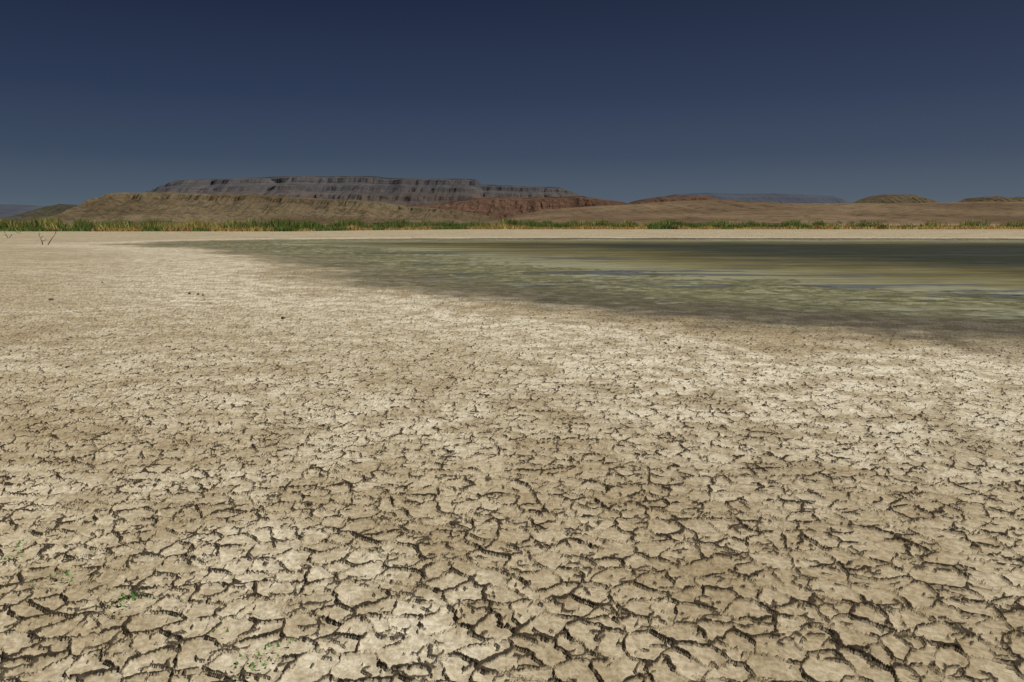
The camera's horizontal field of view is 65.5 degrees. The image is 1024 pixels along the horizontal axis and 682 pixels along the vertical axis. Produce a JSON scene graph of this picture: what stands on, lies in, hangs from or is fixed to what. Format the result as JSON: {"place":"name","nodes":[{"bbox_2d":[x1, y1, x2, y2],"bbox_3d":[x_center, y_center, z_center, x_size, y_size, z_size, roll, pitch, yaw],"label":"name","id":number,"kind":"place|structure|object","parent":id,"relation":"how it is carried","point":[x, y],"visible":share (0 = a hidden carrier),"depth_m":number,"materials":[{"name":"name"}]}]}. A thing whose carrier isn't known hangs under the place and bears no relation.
{"place":"outdoors","nodes":[
{"label":"outdoors","id":0,"kind":"place"},
{"bbox_2d":[0,204,44,217],"bbox_3d":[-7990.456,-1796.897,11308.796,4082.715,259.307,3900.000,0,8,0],"label":"distant mountain","id":1,"kind":"structure","parent":0,"point":[7,210],"depth_m":10493.89,"materials":[{"name":"stone"}]},
{"bbox_2d":[0,204,77,220],"bbox_3d":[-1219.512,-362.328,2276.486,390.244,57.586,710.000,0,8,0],"label":"olive hill","id":2,"kind":"structure","parent":0,"point":[47,211],"depth_m":2111.31,"materials":[{"name":"brown soil"}]},
{"bbox_2d":[13,192,516,223],"bbox_3d":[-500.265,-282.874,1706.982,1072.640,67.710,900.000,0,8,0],"label":"tan mesa hill","id":3,"kind":"structure","parent":0,"point":[177,208],"depth_m":1559.00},
{"bbox_2d":[146,176,579,205],"bbox_3d":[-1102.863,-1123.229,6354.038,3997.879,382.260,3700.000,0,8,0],"label":"grey mesa mountain","id":4,"kind":"structure","parent":0,"point":[410,191],"depth_m":5978.35,"materials":[{"name":"stone"}]},
{"bbox_2d":[0,224,1023,681],"bbox_3d":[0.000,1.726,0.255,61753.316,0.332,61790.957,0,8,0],"label":"dry lakebed ground","id":5,"kind":"structure","parent":0,"point":[372,466],"depth_m":5.28,"materials":[{"name":"soil"}]},
{"bbox_2d":[2,539,293,678],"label":"green sprouts","id":6,"kind":"object","parent":5,"relation":"on","point":[134,598],"visible":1,"depth_m":3.35,"materials":[{"name":"green plant"}]},
{"bbox_2d":[10,282,1000,402],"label":"scattered stones","id":7,"kind":"object","parent":5,"relation":"on","point":[679,347],"visible":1,"depth_m":9.98,"materials":[{"name":"beige stone"}]},
{"bbox_2d":[0,215,1023,230],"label":"reed bed","id":8,"kind":"object","parent":5,"relation":"on","point":[42,224],"visible":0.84,"depth_m":201.54,"materials":[{"name":"green plant"}]},
{"bbox_2d":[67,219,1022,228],"bbox_3d":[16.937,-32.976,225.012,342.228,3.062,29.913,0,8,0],"label":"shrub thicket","id":9,"kind":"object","parent":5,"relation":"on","point":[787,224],"visible":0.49,"depth_m":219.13,"materials":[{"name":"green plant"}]},
{"bbox_2d":[0,0,1023,205],"label":"sky","id":10,"kind":"structure","parent":0,"point":[626,101],"materials":[{"name":"blue"}]},
{"bbox_2d":[409,196,631,217],"bbox_3d":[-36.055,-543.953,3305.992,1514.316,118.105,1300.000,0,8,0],"label":"red hill","id":11,"kind":"structure","parent":0,"point":[502,207],"depth_m":3157.24,"materials":[{"name":"brown stone"}]},
{"bbox_2d":[174,239,1023,319],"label":"lake water","id":12,"kind":"structure","parent":0,"point":[961,267],"depth_m":34.68,"materials":[{"name":"green liquid"}]},
{"bbox_2d":[629,195,720,203],"bbox_3d":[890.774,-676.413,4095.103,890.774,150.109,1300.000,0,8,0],"label":"red hill","id":13,"kind":"structure","parent":0,"point":[671,198],"depth_m":4053.84,"materials":[{"name":"brown stone"}]},
{"bbox_2d":[669,193,851,202],"bbox_3d":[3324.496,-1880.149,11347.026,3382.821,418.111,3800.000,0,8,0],"label":"distant mesa","id":14,"kind":"structure","parent":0,"point":[783,198],"depth_m":10537.61,"materials":[{"name":"stone"}]},
{"bbox_2d":[503,200,1023,223],"bbox_3d":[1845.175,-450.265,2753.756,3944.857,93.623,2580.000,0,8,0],"label":"sandy hill","id":15,"kind":"structure","parent":0,"point":[738,211],"depth_m":2316.20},
{"bbox_2d":[853,194,939,202],"bbox_3d":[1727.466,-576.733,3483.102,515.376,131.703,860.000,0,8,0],"label":"mesa hill","id":16,"kind":"structure","parent":0,"point":[894,198],"depth_m":3458.83,"materials":[{"name":"brown stone"}]},
{"bbox_2d":[959,196,1023,201],"bbox_3d":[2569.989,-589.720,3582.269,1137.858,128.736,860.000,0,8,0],"label":"mesa hill","id":17,"kind":"structure","parent":0,"point":[989,199],"depth_m":3606.44,"materials":[{"name":"brown stone"}]}
]}

